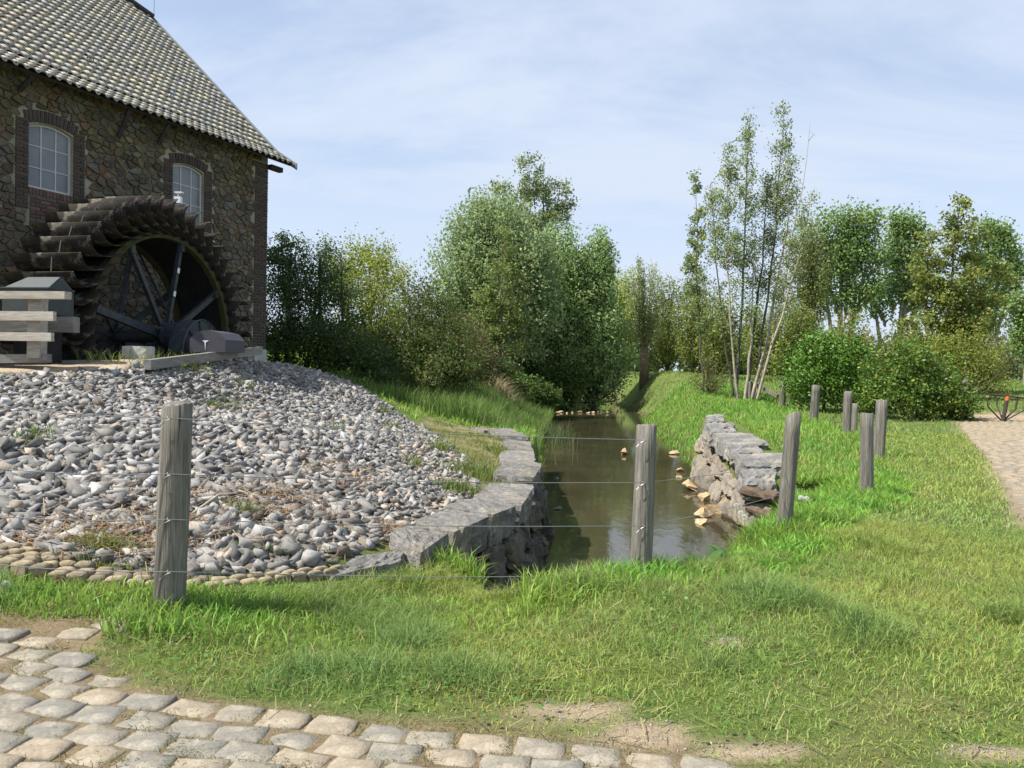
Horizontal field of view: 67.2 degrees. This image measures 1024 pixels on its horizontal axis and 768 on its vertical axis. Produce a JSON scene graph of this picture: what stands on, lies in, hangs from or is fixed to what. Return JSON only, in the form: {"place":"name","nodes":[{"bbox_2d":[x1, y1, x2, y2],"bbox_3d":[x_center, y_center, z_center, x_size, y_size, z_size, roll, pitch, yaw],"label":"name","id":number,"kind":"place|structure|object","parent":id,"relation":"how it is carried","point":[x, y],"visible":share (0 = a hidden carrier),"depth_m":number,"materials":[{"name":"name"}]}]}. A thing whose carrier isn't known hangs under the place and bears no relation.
{"place":"outdoors","nodes":[
{"label":"outdoors","id":0,"kind":"place"},
{"bbox_2d":[0,607,736,767],"bbox_3d":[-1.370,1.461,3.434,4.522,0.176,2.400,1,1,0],"label":"cobbled road","id":1,"kind":"structure","parent":0,"point":[43,750],"depth_m":3.19,"materials":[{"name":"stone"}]},
{"bbox_2d":[0,359,1023,767],"bbox_3d":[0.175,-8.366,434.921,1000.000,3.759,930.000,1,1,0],"label":"ground","id":2,"kind":"structure","parent":0,"point":[524,727],"depth_m":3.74,"materials":[{"name":"green plant"}]},
{"bbox_2d":[0,354,51,362],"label":"edging timber","id":3,"kind":"object","parent":2,"relation":"on","point":[19,358],"visible":0.95,"depth_m":10.93,"materials":[{"name":"grey wood"}]},
{"bbox_2d":[0,291,71,357],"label":"wooden railing","id":4,"kind":"object","parent":3,"relation":"on","point":[37,316],"visible":1,"depth_m":10.79,"materials":[{"name":"grey wood"}]},
{"bbox_2d":[0,277,74,364],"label":"gear housing","id":5,"kind":"object","parent":2,"relation":"on","point":[64,308],"visible":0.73,"depth_m":11.37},
{"bbox_2d":[0,316,79,332],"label":"timber beam","id":6,"kind":"structure","parent":5,"relation":"attached to","point":[61,324],"depth_m":11.35,"materials":[{"name":"grey wood"}]},
{"bbox_2d":[0,360,109,365],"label":"edging timber","id":7,"kind":"object","parent":2,"relation":"on","point":[69,362],"visible":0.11,"depth_m":11.93,"materials":[{"name":"brown wood"}]},
{"bbox_2d":[122,346,154,358],"bbox_3d":[-6.158,-0.493,12.693,0.411,0.268,0.332,1,1,0],"label":"concrete block","id":8,"kind":"object","parent":2,"relation":"on","point":[147,350],"depth_m":12.54,"materials":[{"name":"grey concrete"}]},
{"bbox_2d":[0,0,296,361],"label":"mill building","id":9,"kind":"structure","parent":2,"relation":"on","point":[104,98],"depth_m":16.69,"materials":[{"name":"stone"}]},
{"bbox_2d":[28,124,69,194],"bbox_3d":[-8.880,-4.304,14.734,0.210,1.240,0.870,2,1,25],"label":"window","id":10,"kind":"structure","parent":9,"relation":"in","point":[49,147],"depth_m":14.76,"materials":[{"name":"grey glass"}]},
{"bbox_2d":[0,195,251,360],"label":"water wheel","id":11,"kind":"object","parent":9,"relation":"attached to","point":[80,247],"visible":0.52,"depth_m":13.85,"materials":[{"name":"brown wood"}]},
{"bbox_2d":[168,319,216,353],"bbox_3d":[-5.714,-0.864,14.245,0.620,0.657,1.171,2,1,13],"label":"hub guard","id":12,"kind":"object","parent":11,"relation":"attached to","point":[183,332],"visible":0.5,"depth_m":13.86,"materials":[{"name":"grey metal"}]},
{"bbox_2d":[172,165,201,221],"bbox_3d":[-7.496,-4.360,17.668,0.210,1.280,0.880,2,1,25],"label":"window","id":13,"kind":"structure","parent":9,"relation":"in","point":[186,179],"depth_m":17.76,"materials":[{"name":"grey glass"}]},
{"bbox_2d":[174,191,214,241],"bbox_3d":[-6.718,-3.536,16.454,0.160,0.707,1.950,1,1,0],"label":"floodlight","id":14,"kind":"object","parent":9,"relation":"attached to","point":[179,200],"visible":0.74,"depth_m":15.48,"materials":[{"name":"white metal"}]},
{"bbox_2d":[0,539,342,588],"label":"sett kerb","id":15,"kind":"structure","parent":2,"relation":"on","point":[12,553],"depth_m":5.10,"materials":[{"name":"stone"}]},
{"bbox_2d":[152,400,192,609],"bbox_3d":[-2.091,0.835,4.714,0.224,1.478,0.195,1,1,0],"label":"fence post","id":16,"kind":"object","parent":2,"relation":"on","point":[173,502],"visible":0.94,"depth_m":4.65,"materials":[{"name":"grey wood"}]},
{"bbox_2d":[0,564,560,576],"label":"fence wire","id":17,"kind":"object","parent":16,"relation":"attached to","point":[262,573],"visible":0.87,"depth_m":4.84,"materials":[{"name":"grey metal"}]},
{"bbox_2d":[0,405,636,439],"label":"fence wire","id":18,"kind":"object","parent":16,"relation":"attached to","point":[305,426],"visible":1,"depth_m":4.91,"materials":[{"name":"grey metal"}]},
{"bbox_2d":[0,463,777,482],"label":"fence wire","id":19,"kind":"object","parent":16,"relation":"attached to","point":[368,480],"visible":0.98,"depth_m":5.08,"materials":[{"name":"grey metal"}]},
{"bbox_2d":[0,495,778,526],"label":"fence wire","id":20,"kind":"object","parent":16,"relation":"attached to","point":[358,524],"visible":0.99,"depth_m":5.04,"materials":[{"name":"grey metal"}]},
{"bbox_2d":[6,442,437,574],"bbox_3d":[-2.154,1.433,6.740,2.911,1.392,4.732,2,1,30],"label":"dry straw","id":21,"kind":"object","parent":2,"relation":"on","point":[144,523],"visible":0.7,"depth_m":6.03,"materials":[{"name":"brown plant"}]},
{"bbox_2d":[0,357,479,576],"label":"gravel","id":22,"kind":"structure","parent":2,"relation":"on","point":[22,493],"depth_m":7.73,"materials":[{"name":"grey gravel"}]},
{"bbox_2d":[143,347,262,369],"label":"timber beam","id":23,"kind":"structure","parent":22,"relation":"on","point":[155,363],"depth_m":12.67,"materials":[{"name":"grey wood"}]},
{"bbox_2d":[190,330,244,352],"bbox_3d":[-5.215,-0.750,13.657,0.695,0.380,0.748,1,1,0],"label":"bearing cover","id":24,"kind":"object","parent":23,"relation":"on","point":[214,341],"visible":0.93,"depth_m":13.29,"materials":[{"name":"grey metal"}]},
{"bbox_2d":[191,492,238,514],"bbox_3d":[-2.465,0.985,6.448,0.024,0.124,0.589,2,1,20],"label":"stick","id":25,"kind":"object","parent":22,"relation":"on","point":[208,502],"visible":0.94,"depth_m":6.38,"materials":[{"name":"beige wood"}]},
{"bbox_2d":[0,345,521,579],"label":"weeds","id":26,"kind":"object","parent":2,"relation":"on","point":[485,472],"visible":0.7,"depth_m":10.31,"materials":[{"name":"green plant"}]},
{"bbox_2d":[265,228,410,388],"bbox_3d":[-5.634,-2.188,23.150,5.914,5.221,3.748,2,1,19],"label":"hawthorn bush","id":27,"kind":"object","parent":2,"relation":"on","point":[290,268],"visible":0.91,"depth_m":22.90,"materials":[{"name":"green plant"}]},
{"bbox_2d":[297,222,451,385],"bbox_3d":[-4.610,-2.271,26.170,5.335,6.744,5.142,1,1,0],"label":"elder bush","id":28,"kind":"object","parent":2,"relation":"on","point":[374,262],"visible":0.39,"depth_m":26.26,"materials":[{"name":"green plant"}]},
{"bbox_2d":[361,270,490,402],"bbox_3d":[-2.707,-1.232,24.535,4.154,4.908,4.037,2,2,35],"label":"lilac bush","id":29,"kind":"object","parent":2,"relation":"on","point":[448,362],"visible":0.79,"depth_m":24.39,"materials":[{"name":"green plant"}]},
{"bbox_2d":[323,365,556,456],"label":"reeds","id":30,"kind":"object","parent":2,"relation":"on","point":[494,407],"visible":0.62,"depth_m":20.83,"materials":[{"name":"green plant"}]},
{"bbox_2d":[329,427,554,591],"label":"stone bank wall","id":31,"kind":"structure","parent":2,"relation":"on","point":[508,549],"depth_m":7.94,"materials":[{"name":"grey stone"}]},
{"bbox_2d":[0,470,923,655],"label":"long grass","id":32,"kind":"structure","parent":2,"relation":"on","point":[830,498],"depth_m":5.16,"materials":[{"name":"green plant"}]},
{"bbox_2d":[430,307,515,390],"bbox_3d":[-1.915,-1.207,30.521,3.161,3.958,3.337,0,2,-44],"label":"bush","id":33,"kind":"object","parent":2,"relation":"on","point":[481,343],"visible":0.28,"depth_m":30.45,"materials":[{"name":"green plant"}]},
{"bbox_2d":[437,326,524,389],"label":"bush","id":34,"kind":"object","parent":2,"relation":"on","point":[508,375],"visible":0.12,"depth_m":35.35,"materials":[{"name":"green plant"}]},
{"bbox_2d":[420,182,577,367],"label":"willow tree","id":35,"kind":"object","parent":2,"relation":"on","point":[468,266],"visible":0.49,"depth_m":44.71,"materials":[{"name":"green plant"}]},
{"bbox_2d":[463,225,536,363],"bbox_3d":[-0.680,-4.065,38.483,3.903,7.694,2.982,1,1,0],"label":"alder tree","id":36,"kind":"object","parent":2,"relation":"on","point":[500,307],"visible":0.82,"depth_m":38.31,"materials":[{"name":"green plant"}]},
{"bbox_2d":[472,374,527,404],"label":"dry reed tuft","id":37,"kind":"object","parent":2,"relation":"on","point":[505,389],"visible":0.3,"depth_m":32.80,"materials":[{"name":"plant"}]},
{"bbox_2d":[0,607,1023,767],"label":"grit","id":38,"kind":"object","parent":2,"relation":"on","point":[726,747],"visible":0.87,"depth_m":3.26,"materials":[{"name":"stone"}]},
{"bbox_2d":[483,150,580,252],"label":"alder tree","id":39,"kind":"object","parent":2,"relation":"on","point":[553,213],"visible":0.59,"depth_m":51.55,"materials":[{"name":"green plant"}]},
{"bbox_2d":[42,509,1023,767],"bbox_3d":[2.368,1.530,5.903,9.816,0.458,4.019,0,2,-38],"label":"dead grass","id":40,"kind":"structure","parent":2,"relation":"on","point":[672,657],"depth_m":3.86,"materials":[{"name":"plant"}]},
{"bbox_2d":[501,368,569,415],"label":"bush","id":41,"kind":"object","parent":2,"relation":"on","point":[549,397],"visible":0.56,"depth_m":37.27,"materials":[{"name":"green plant"}]},
{"bbox_2d":[502,340,594,409],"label":"bush","id":42,"kind":"object","parent":2,"relation":"on","point":[562,376],"visible":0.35,"depth_m":46.85,"materials":[{"name":"green plant"}]},
{"bbox_2d":[106,513,1023,739],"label":"clover","id":43,"kind":"object","parent":2,"relation":"on","point":[540,706],"visible":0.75,"depth_m":4.12,"materials":[{"name":"green plant"}]},
{"bbox_2d":[530,215,606,408],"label":"willow tree","id":44,"kind":"object","parent":2,"relation":"on","point":[561,348],"visible":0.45,"depth_m":48.72,"materials":[{"name":"green plant"}]},
{"bbox_2d":[267,354,913,498],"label":"long grass","id":45,"kind":"structure","parent":2,"relation":"on","point":[752,408],"depth_m":23.95,"materials":[{"name":"green plant"}]},
{"bbox_2d":[560,224,643,408],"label":"willow tree","id":46,"kind":"object","parent":2,"relation":"on","point":[602,277],"visible":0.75,"depth_m":49.12,"materials":[{"name":"green plant"}]},
{"bbox_2d":[609,265,649,388],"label":"pollard willow","id":47,"kind":"object","parent":2,"relation":"on","point":[620,291],"visible":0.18,"depth_m":62.53,"materials":[{"name":"green plant"}]},
{"bbox_2d":[630,423,656,570],"bbox_3d":[1.021,1.047,6.002,0.187,1.489,0.209,1,1,0],"label":"fence post","id":48,"kind":"object","parent":2,"relation":"on","point":[643,515],"visible":0.75,"depth_m":5.93,"materials":[{"name":"grey wood"}]},
{"bbox_2d":[618,256,670,389],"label":"pollard willow","id":49,"kind":"object","parent":2,"relation":"on","point":[647,321],"visible":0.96,"depth_m":51.70,"materials":[{"name":"green plant"}]},
{"bbox_2d":[267,352,1023,456],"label":"meadow grass","id":50,"kind":"structure","parent":2,"relation":"on","point":[1014,384],"depth_m":34.94,"materials":[{"name":"green plant"}]},
{"bbox_2d":[267,312,1023,379],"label":"woodland","id":51,"kind":"object","parent":2,"relation":"on","point":[741,372],"visible":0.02,"depth_m":103.55,"materials":[{"name":"green plant"}]},
{"bbox_2d":[637,274,690,371],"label":"hazel bush","id":52,"kind":"object","parent":2,"relation":"on","point":[665,353],"visible":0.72,"depth_m":54.45,"materials":[{"name":"green plant"}]},
{"bbox_2d":[667,271,719,372],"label":"hazel bush","id":53,"kind":"object","parent":2,"relation":"on","point":[689,332],"visible":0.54,"depth_m":49.51,"materials":[{"name":"green plant"}]},
{"bbox_2d":[678,166,714,391],"bbox_3d":[8.311,-4.606,34.402,1.611,10.173,1.745,2,2,43],"label":"alder tree","id":54,"kind":"object","parent":2,"relation":"on","point":[689,258],"visible":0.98,"depth_m":34.31,"materials":[{"name":"green plant"}]},
{"bbox_2d":[373,394,1023,530],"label":"lawn grass","id":55,"kind":"structure","parent":2,"relation":"on","point":[920,442],"depth_m":13.94,"materials":[{"name":"green plant"}]},
{"bbox_2d":[677,550,733,564],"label":"dock plant","id":56,"kind":"object","parent":2,"relation":"on","point":[714,553],"visible":0.15,"depth_m":6.80,"materials":[{"name":"green plant"}]},
{"bbox_2d":[685,353,736,393],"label":"bramble shrub","id":57,"kind":"object","parent":2,"relation":"on","point":[712,386],"visible":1,"depth_m":33.44,"materials":[{"name":"green plant"}]},
{"bbox_2d":[690,292,748,375],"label":"hazel bush","id":58,"kind":"object","parent":2,"relation":"on","point":[714,345],"visible":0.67,"depth_m":45.57,"materials":[{"name":"green plant"}]},
{"bbox_2d":[704,544,748,558],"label":"dock plant","id":59,"kind":"object","parent":2,"relation":"on","point":[717,547],"visible":0.34,"depth_m":7.12,"materials":[{"name":"green plant"}]},
{"bbox_2d":[690,414,781,528],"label":"stone bank wall","id":60,"kind":"structure","parent":2,"relation":"on","point":[739,450],"depth_m":15.06,"materials":[{"name":"stone"}]},
{"bbox_2d":[748,381,755,399],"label":"fence post","id":61,"kind":"object","parent":2,"relation":"on","point":[750,386],"visible":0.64,"depth_m":33.39,"materials":[{"name":"grey wood"}]},
{"bbox_2d":[756,383,778,397],"bbox_3d":[10.770,0.243,32.711,0.096,0.623,1.546,1,1,-21],"label":"wooden rail","id":62,"kind":"object","parent":61,"relation":"attached to","point":[770,392],"visible":0.91,"depth_m":32.47,"materials":[{"name":"grey wood"}]},
{"bbox_2d":[732,297,784,377],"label":"hazel bush","id":63,"kind":"object","parent":2,"relation":"on","point":[757,337],"visible":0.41,"depth_m":51.31,"materials":[{"name":"green plant"}]},
{"bbox_2d":[697,99,820,399],"bbox_3d":[10.539,-5.889,33.384,4.927,13.270,3.406,1,1,0],"label":"alder tree","id":64,"kind":"object","parent":2,"relation":"on","point":[739,259],"visible":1,"depth_m":33.32,"materials":[{"name":"green plant"}]},
{"bbox_2d":[739,486,778,504],"bbox_3d":[3.792,1.681,11.682,0.217,0.218,0.833,1,1,-24],"label":"rock","id":65,"kind":"object","parent":2,"relation":"on","point":[756,493],"visible":0.9,"depth_m":11.66,"materials":[{"name":"brown stone"}]},
{"bbox_2d":[745,506,772,519],"bbox_3d":[3.483,1.801,10.745,0.165,0.189,0.835,1,1,-8],"label":"rock","id":66,"kind":"object","parent":2,"relation":"on","point":[755,512],"visible":0.62,"depth_m":10.74,"materials":[{"name":"brown stone"}]},
{"bbox_2d":[779,380,785,406],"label":"fence post","id":67,"kind":"object","parent":2,"relation":"on","point":[782,401],"visible":0.46,"depth_m":30.91,"materials":[{"name":"grey wood"}]},
{"bbox_2d":[777,411,800,524],"bbox_3d":[2.754,1.008,7.720,0.223,1.484,0.184,1,1,0],"label":"fence post","id":68,"kind":"object","parent":2,"relation":"on","point":[790,451],"visible":0.76,"depth_m":7.64,"materials":[{"name":"grey wood"}]},
{"bbox_2d":[755,299,824,378],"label":"hazel bush","id":69,"kind":"object","parent":2,"relation":"on","point":[792,332],"visible":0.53,"depth_m":49.33,"materials":[{"name":"green plant"}]},
{"bbox_2d":[769,218,840,377],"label":"alder tree","id":70,"kind":"object","parent":2,"relation":"on","point":[807,294],"visible":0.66,"depth_m":57.33,"materials":[{"name":"green plant"}]},
{"bbox_2d":[809,385,820,420],"bbox_3d":[9.698,0.769,24.717,0.333,1.498,0.269,1,1,0],"label":"fence post","id":71,"kind":"object","parent":2,"relation":"on","point":[815,400],"visible":0.77,"depth_m":24.60,"materials":[{"name":"grey wood"}]},
{"bbox_2d":[768,316,887,413],"bbox_3d":[12.413,-0.506,30.104,4.874,4.328,3.706,1,1,0],"label":"glossy bush","id":72,"kind":"object","parent":2,"relation":"on","point":[820,355],"visible":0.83,"depth_m":29.71,"materials":[{"name":"green plant"}]},
{"bbox_2d":[806,306,882,377],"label":"willow shrub","id":73,"kind":"object","parent":2,"relation":"on","point":[847,327],"visible":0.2,"depth_m":46.96,"materials":[{"name":"green plant"}]},
{"bbox_2d":[842,391,852,432],"bbox_3d":[8.878,0.939,20.420,0.256,1.510,0.217,1,1,0],"label":"fence post","id":74,"kind":"object","parent":2,"relation":"on","point":[847,411],"visible":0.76,"depth_m":20.34,"materials":[{"name":"grey wood"}]},
{"bbox_2d":[800,195,895,340],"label":"poplar tree","id":75,"kind":"object","parent":2,"relation":"on","point":[854,252],"visible":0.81,"depth_m":61.41,"materials":[{"name":"green plant"}]},
{"bbox_2d":[851,403,857,431],"bbox_3d":[9.572,1.183,21.531,0.174,1.297,0.193,1,1,0],"label":"fence post","id":76,"kind":"object","parent":2,"relation":"on","point":[854,422],"visible":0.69,"depth_m":21.46,"materials":[{"name":"grey wood"}]},
{"bbox_2d":[860,413,873,492],"bbox_3d":[4.857,1.129,10.535,0.210,1.481,0.208,1,1,0],"label":"fence post","id":77,"kind":"object","parent":2,"relation":"on","point":[866,449],"visible":0.75,"depth_m":10.46,"materials":[{"name":"grey wood"}]},
{"bbox_2d":[874,400,887,457],"bbox_3d":[7.412,1.060,15.521,0.251,1.501,0.231,1,1,0],"label":"fence post","id":78,"kind":"object","parent":2,"relation":"on","point":[881,409],"visible":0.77,"depth_m":15.43,"materials":[{"name":"grey wood"}]},
{"bbox_2d":[855,321,908,383],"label":"willow shrub","id":79,"kind":"object","parent":2,"relation":"on","point":[875,341],"visible":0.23,"depth_m":45.92,"materials":[{"name":"green plant"}]},
{"bbox_2d":[862,201,946,368],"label":"poplar tree","id":80,"kind":"object","parent":2,"relation":"on","point":[899,286],"visible":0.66,"depth_m":63.50,"materials":[{"name":"green plant"}]},
{"bbox_2d":[849,332,988,420],"bbox_3d":[14.371,-0.045,27.475,4.957,3.742,3.372,1,1,-15],"label":"glossy bush","id":81,"kind":"object","parent":2,"relation":"on","point":[911,377],"visible":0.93,"depth_m":27.20,"materials":[{"name":"green plant"}]},
{"bbox_2d":[881,324,977,396],"bbox_3d":[21.557,-1.035,40.084,4.674,4.168,3.786,1,1,0],"label":"willow shrub","id":82,"kind":"object","parent":2,"relation":"on","point":[931,338],"visible":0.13,"depth_m":39.61,"materials":[{"name":"green plant"}]},
{"bbox_2d":[884,191,1021,375],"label":"alder tree","id":83,"kind":"object","parent":2,"relation":"on","point":[971,308],"visible":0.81,"depth_m":43.55,"materials":[{"name":"green plant"}]},
{"bbox_2d":[928,317,1015,398],"bbox_3d":[23.762,-1.218,40.059,4.691,4.634,3.561,1,1,0],"label":"willow shrub","id":84,"kind":"object","parent":2,"relation":"on","point":[983,362],"visible":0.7,"depth_m":39.53,"materials":[{"name":"green plant"}]},
{"bbox_2d":[962,372,998,417],"bbox_3d":[17.033,0.491,28.066,1.369,1.980,0.437,1,1,0],"label":"tree stump","id":85,"kind":"object","parent":2,"relation":"on","point":[964,380],"visible":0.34,"depth_m":27.95,"materials":[{"name":"plant"}]},
{"bbox_2d":[963,211,1023,366],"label":"poplar tree","id":86,"kind":"object","parent":2,"relation":"on","point":[1000,242],"visible":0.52,"depth_m":65.37,"materials":[{"name":"green plant"}]},
{"bbox_2d":[970,325,1022,382],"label":"willow shrub","id":87,"kind":"object","parent":2,"relation":"on","point":[1001,353],"visible":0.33,"depth_m":59.79,"materials":[{"name":"green plant"}]},
{"bbox_2d":[986,393,1023,421],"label":"metal barrier","id":88,"kind":"object","parent":2,"relation":"on","point":[1004,417],"visible":0.92,"depth_m":26.99,"materials":[{"name":"metal"}]},
{"bbox_2d":[996,284,1023,383],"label":"poplar tree","id":89,"kind":"object","parent":2,"relation":"on","point":[1015,308],"visible":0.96,"depth_m":57.75,"materials":[{"name":"green plant"}]},
{"bbox_2d":[135,0,1023,377],"label":"sky","id":90,"kind":"structure","parent":0,"point":[387,112],"materials":[{"name":"blue"}]},
{"bbox_2d":[539,393,740,578],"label":"stream water","id":91,"kind":"structure","parent":0,"point":[602,458],"depth_m":15.21,"materials":[{"name":"liquid"}]},
{"bbox_2d":[537,417,581,450],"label":"water reeds","id":92,"kind":"object","parent":91,"relation":"on","point":[549,432],"visible":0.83,"depth_m":26.24,"materials":[{"name":"green plant"}]},
{"bbox_2d":[621,448,626,454],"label":"rock","id":93,"kind":"object","parent":91,"relation":"on","point":[623,451],"visible":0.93,"depth_m":23.01,"materials":[{"name":"yellow stone"}]},
{"bbox_2d":[669,450,679,454],"bbox_3d":[4.934,2.122,23.422,0.326,0.193,0.303,-5,2,2],"label":"rock","id":94,"kind":"object","parent":91,"relation":"in","point":[673,452],"visible":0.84,"depth_m":23.36,"materials":[{"name":"yellow stone"}]},
{"bbox_2d":[682,479,697,490],"bbox_3d":[3.799,2.162,16.514,0.280,0.212,0.440,-8,5,0],"label":"rock","id":95,"kind":"object","parent":91,"relation":"in","point":[688,483],"visible":1,"depth_m":16.37,"materials":[{"name":"yellow stone"}]},
{"bbox_2d":[695,518,706,524],"bbox_3d":[3.167,2.309,12.870,0.189,0.111,0.267,1,1,-11],"label":"rock","id":96,"kind":"object","parent":91,"relation":"on","point":[701,521],"visible":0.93,"depth_m":12.82,"materials":[{"name":"yellow stone"}]},
{"bbox_2d":[694,507,713,517],"bbox_3d":[3.380,2.260,13.526,0.256,0.205,0.389,16,9,39],"label":"rock","id":97,"kind":"object","parent":91,"relation":"on","point":[703,510],"visible":0.84,"depth_m":13.43,"materials":[{"name":"yellow stone"}]},
{"bbox_2d":[698,492,709,500],"bbox_3d":[3.812,2.233,15.195,0.249,0.170,0.250,-7,10,-8],"label":"rock","id":98,"kind":"object","parent":91,"relation":"on","point":[704,496],"visible":0.99,"depth_m":15.14,"materials":[{"name":"yellow stone"}]},
{"bbox_2d":[705,504,722,513],"bbox_3d":[3.623,2.260,13.844,0.317,0.211,0.179,2,2,36],"label":"rock","id":99,"kind":"object","parent":91,"relation":"in","point":[711,508],"visible":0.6,"depth_m":13.81,"materials":[{"name":"yellow stone"}]},
{"bbox_2d":[960,416,1023,509],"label":"cobbled path","id":100,"kind":"structure","parent":0,"point":[1006,451],"depth_m":19.34,"materials":[{"name":"stone"}]}
]}

